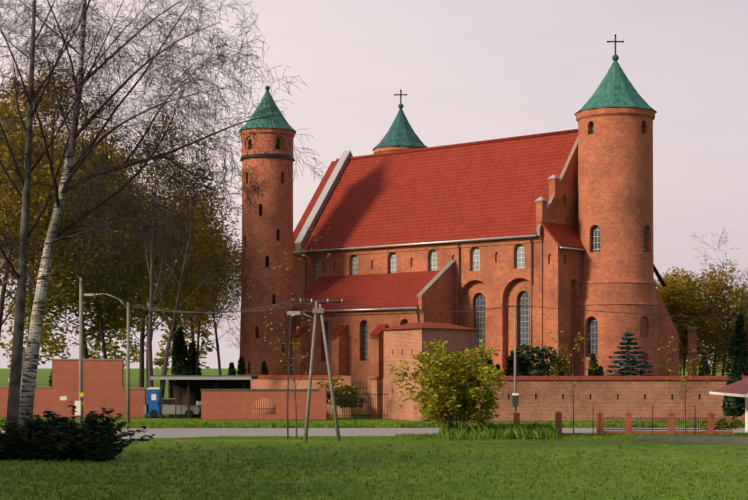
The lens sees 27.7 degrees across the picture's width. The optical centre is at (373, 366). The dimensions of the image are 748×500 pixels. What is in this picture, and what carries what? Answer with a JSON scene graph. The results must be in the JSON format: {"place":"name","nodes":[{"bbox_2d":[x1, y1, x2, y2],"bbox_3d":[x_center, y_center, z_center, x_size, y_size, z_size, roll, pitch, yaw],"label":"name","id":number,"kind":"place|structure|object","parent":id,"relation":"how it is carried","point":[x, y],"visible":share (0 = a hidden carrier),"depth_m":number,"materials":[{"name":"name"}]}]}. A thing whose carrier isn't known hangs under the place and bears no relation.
{"place":"outdoors","nodes":[
{"label":"outdoors","id":0,"kind":"place"},
{"bbox_2d":[6,353,34,419],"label":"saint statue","id":1,"kind":"object","parent":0,"point":[23,359],"visible":0.02,"depth_m":107.53,"materials":[{"name":"stone"}]},
{"bbox_2d":[0,359,387,419],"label":"brick walls","id":2,"kind":"structure","parent":0,"point":[103,382],"depth_m":113.62,"materials":[{"name":"brick"}]},
{"bbox_2d":[0,368,744,438],"bbox_3d":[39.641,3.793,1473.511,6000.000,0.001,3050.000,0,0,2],"label":"ground sheet","id":3,"kind":"object","parent":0,"point":[42,377],"depth_m":111.01,"materials":[{"name":"green plant"}]},
{"bbox_2d":[0,69,104,338],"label":"autumn tree","id":4,"kind":"object","parent":3,"relation":"on","point":[18,201],"visible":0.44,"depth_m":116.67,"materials":[{"name":"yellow plant"}]},
{"bbox_2d":[0,84,146,333],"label":"autumn tree","id":5,"kind":"object","parent":3,"relation":"on","point":[96,153],"visible":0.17,"depth_m":126.83,"materials":[{"name":"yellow plant"}]},
{"bbox_2d":[70,278,91,423],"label":"tall pole","id":6,"kind":"object","parent":3,"relation":"on","point":[79,404],"visible":0.85,"depth_m":94.50,"materials":[{"name":"concrete"}]},
{"bbox_2d":[0,56,187,358],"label":"autumn tree","id":7,"kind":"object","parent":3,"relation":"on","point":[85,353],"visible":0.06,"depth_m":137.97,"materials":[{"name":"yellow plant"}]},
{"bbox_2d":[1,163,198,363],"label":"autumn tree","id":8,"kind":"object","parent":3,"relation":"on","point":[100,299],"visible":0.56,"depth_m":120.26,"materials":[{"name":"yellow plant"}]},
{"bbox_2d":[84,293,129,422],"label":"lamp pole","id":9,"kind":"object","parent":3,"relation":"on","point":[127,375],"visible":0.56,"depth_m":99.47,"materials":[{"name":"concrete"}]},
{"bbox_2d":[0,281,747,318],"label":"overhead power lines","id":10,"kind":"object","parent":9,"relation":"attached to","point":[242,310],"visible":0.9,"depth_m":88.44,"materials":[{"name":"grey metal"}]},
{"bbox_2d":[59,82,229,387],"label":"bare tree","id":11,"kind":"object","parent":3,"relation":"on","point":[152,300],"visible":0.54,"depth_m":112.36,"materials":[{"name":"brown plant"}]},
{"bbox_2d":[61,190,232,387],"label":"autumn tree","id":12,"kind":"object","parent":3,"relation":"on","point":[185,293],"visible":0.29,"depth_m":128.60,"materials":[{"name":"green plant"}]},
{"bbox_2d":[146,387,164,417],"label":"portable toilet","id":13,"kind":"object","parent":3,"relation":"on","point":[152,397],"visible":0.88,"depth_m":111.57,"materials":[{"name":"blue plastic"}]},
{"bbox_2d":[81,125,241,387],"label":"autumn tree","id":14,"kind":"object","parent":3,"relation":"on","point":[143,335],"visible":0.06,"depth_m":149.57,"materials":[{"name":"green plant"}]},
{"bbox_2d":[91,183,241,374],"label":"autumn tree","id":15,"kind":"object","parent":3,"relation":"on","point":[237,256],"visible":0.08,"depth_m":137.95,"materials":[{"name":"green plant"}]},
{"bbox_2d":[143,398,200,417],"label":"parked car","id":16,"kind":"object","parent":3,"relation":"on","point":[168,405],"visible":0.67,"depth_m":111.55,"materials":[{"name":"grey paint"}]},
{"bbox_2d":[81,157,279,391],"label":"bare tree","id":17,"kind":"object","parent":3,"relation":"on","point":[167,350],"visible":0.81,"depth_m":113.34,"materials":[{"name":"brown plant"}]},
{"bbox_2d":[132,205,241,374],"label":"autumn tree","id":18,"kind":"object","parent":3,"relation":"on","point":[192,334],"visible":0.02,"depth_m":164.30,"materials":[{"name":"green plant"}]},
{"bbox_2d":[153,235,239,374],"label":"bare tree","id":19,"kind":"object","parent":3,"relation":"on","point":[197,352],"visible":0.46,"depth_m":134.67,"materials":[{"name":"brown plant"}]},
{"bbox_2d":[164,237,240,374],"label":"bare tree","id":20,"kind":"object","parent":3,"relation":"on","point":[218,356],"visible":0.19,"depth_m":149.27,"materials":[{"name":"brown plant"}]},
{"bbox_2d":[150,375,257,417],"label":"wooden shelter","id":21,"kind":"object","parent":3,"relation":"on","point":[183,389],"visible":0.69,"depth_m":112.61,"materials":[{"name":"grey wood"}]},
{"bbox_2d":[215,292,240,347],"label":"bare tree","id":22,"kind":"object","parent":3,"relation":"on","point":[233,323],"visible":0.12,"depth_m":159.35,"materials":[{"name":"grey plant"}]},
{"bbox_2d":[264,310,311,437],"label":"sapling","id":23,"kind":"object","parent":3,"relation":"on","point":[294,358],"visible":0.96,"depth_m":79.16,"materials":[{"name":"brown plant"}]},
{"bbox_2d":[287,299,343,440],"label":"utility pole","id":24,"kind":"object","parent":3,"relation":"on","point":[316,309],"visible":0.94,"depth_m":74.82,"materials":[{"name":"concrete"}]},
{"bbox_2d":[48,351,604,385],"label":"conifer shrubs","id":25,"kind":"object","parent":3,"relation":"on","point":[241,367],"visible":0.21,"depth_m":116.91,"materials":[{"name":"green plant"}]},
{"bbox_2d":[0,293,729,375],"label":"distant treeline","id":26,"kind":"object","parent":3,"relation":"on","point":[134,350],"visible":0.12,"depth_m":314.62,"materials":[{"name":"green plant"}]},
{"bbox_2d":[386,339,507,432],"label":"roadside bush","id":27,"kind":"object","parent":3,"relation":"on","point":[453,387],"visible":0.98,"depth_m":79.29,"materials":[{"name":"green plant"}]},
{"bbox_2d":[171,314,747,418],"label":"conifer trees","id":28,"kind":"object","parent":3,"relation":"on","point":[183,359],"visible":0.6,"depth_m":127.88,"materials":[{"name":"green plant"}]},
{"bbox_2d":[507,303,522,411],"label":"roadside pole","id":29,"kind":"object","parent":3,"relation":"on","point":[515,399],"visible":0.73,"depth_m":98.75,"materials":[{"name":"metal"}]},
{"bbox_2d":[317,344,744,428],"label":"yard shrubs","id":30,"kind":"object","parent":3,"relation":"on","point":[525,366],"visible":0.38,"depth_m":110.84,"materials":[{"name":"green plant"}]},
{"bbox_2d":[534,330,612,432],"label":"sapling","id":31,"kind":"object","parent":3,"relation":"on","point":[572,365],"visible":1,"depth_m":84.83,"materials":[{"name":"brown plant"}]},
{"bbox_2d":[513,405,732,434],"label":"fence","id":32,"kind":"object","parent":3,"relation":"on","point":[671,429],"visible":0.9,"depth_m":83.35,"materials":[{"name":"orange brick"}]},
{"bbox_2d":[605,332,653,375],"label":"blue spruce","id":33,"kind":"object","parent":3,"relation":"on","point":[625,370],"visible":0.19,"depth_m":111.55,"materials":[{"name":"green plant"}]},
{"bbox_2d":[656,336,723,433],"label":"sapling","id":34,"kind":"object","parent":3,"relation":"on","point":[687,367],"visible":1,"depth_m":82.78,"materials":[{"name":"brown plant"}]},
{"bbox_2d":[655,259,743,375],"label":"autumn tree","id":35,"kind":"object","parent":3,"relation":"on","point":[676,299],"visible":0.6,"depth_m":146.82,"materials":[{"name":"yellow plant"}]},
{"bbox_2d":[658,281,747,375],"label":"autumn tree","id":36,"kind":"object","parent":3,"relation":"on","point":[681,350],"visible":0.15,"depth_m":154.26,"materials":[{"name":"yellow plant"}]},
{"bbox_2d":[675,230,747,357],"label":"bare tree","id":37,"kind":"object","parent":3,"relation":"on","point":[717,295],"visible":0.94,"depth_m":139.75,"materials":[{"name":"grey plant"}]},
{"bbox_2d":[681,252,747,375],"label":"bare tree","id":38,"kind":"object","parent":3,"relation":"on","point":[724,356],"visible":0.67,"depth_m":147.21,"materials":[{"name":"grey plant"}]},
{"bbox_2d":[709,378,747,432],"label":"white house","id":39,"kind":"structure","parent":3,"relation":"on","point":[738,388],"depth_m":84.45,"materials":[{"name":"paint"}]},
{"bbox_2d":[0,439,747,499],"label":"meadow ground","id":40,"kind":"structure","parent":0,"point":[517,445],"depth_m":55.07,"materials":[{"name":"green plant"}]},
{"bbox_2d":[0,402,154,461],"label":"juniper shrub","id":41,"kind":"object","parent":40,"relation":"on","point":[52,439],"visible":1,"depth_m":59.57,"materials":[{"name":"green plant"}]},
{"bbox_2d":[0,0,324,431],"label":"birch tree","id":42,"kind":"object","parent":40,"relation":"on","point":[18,404],"visible":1,"depth_m":60.58,"materials":[{"name":"grey plant"}]},
{"bbox_2d":[242,221,333,439],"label":"sapling","id":43,"kind":"object","parent":40,"relation":"on","point":[292,298],"visible":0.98,"depth_m":78.06,"materials":[{"name":"brown plant"}]},
{"bbox_2d":[0,419,747,499],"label":"weed grass blades","id":44,"kind":"object","parent":40,"relation":"on","point":[501,430],"depth_m":53.41,"materials":[{"name":"green plant"}]},
{"bbox_2d":[634,437,747,443],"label":"path","id":45,"kind":"structure","parent":40,"relation":"on","point":[732,440],"depth_m":72.23,"materials":[{"name":"concrete"}]},
{"bbox_2d":[0,427,747,438],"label":"village road","id":46,"kind":"structure","parent":0,"point":[185,432],"depth_m":88.22,"materials":[{"name":"grey asphalt"}]},
{"bbox_2d":[0,0,747,368],"label":"sky","id":47,"kind":"structure","parent":0,"point":[467,70],"materials":[{"name":"white"}]},
{"bbox_2d":[239,34,678,411],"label":"church","id":48,"kind":"structure","parent":0,"point":[563,220],"depth_m":124.41,"materials":[{"name":"brick"}]},
{"bbox_2d":[251,322,747,420],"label":"perimeter wall","id":49,"kind":"structure","parent":0,"point":[543,398],"depth_m":105.90,"materials":[{"name":"brick"}]},
{"bbox_2d":[687,322,747,375],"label":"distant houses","id":50,"kind":"structure","parent":0,"point":[692,343],"depth_m":142.25,"materials":[{"name":"brick"}]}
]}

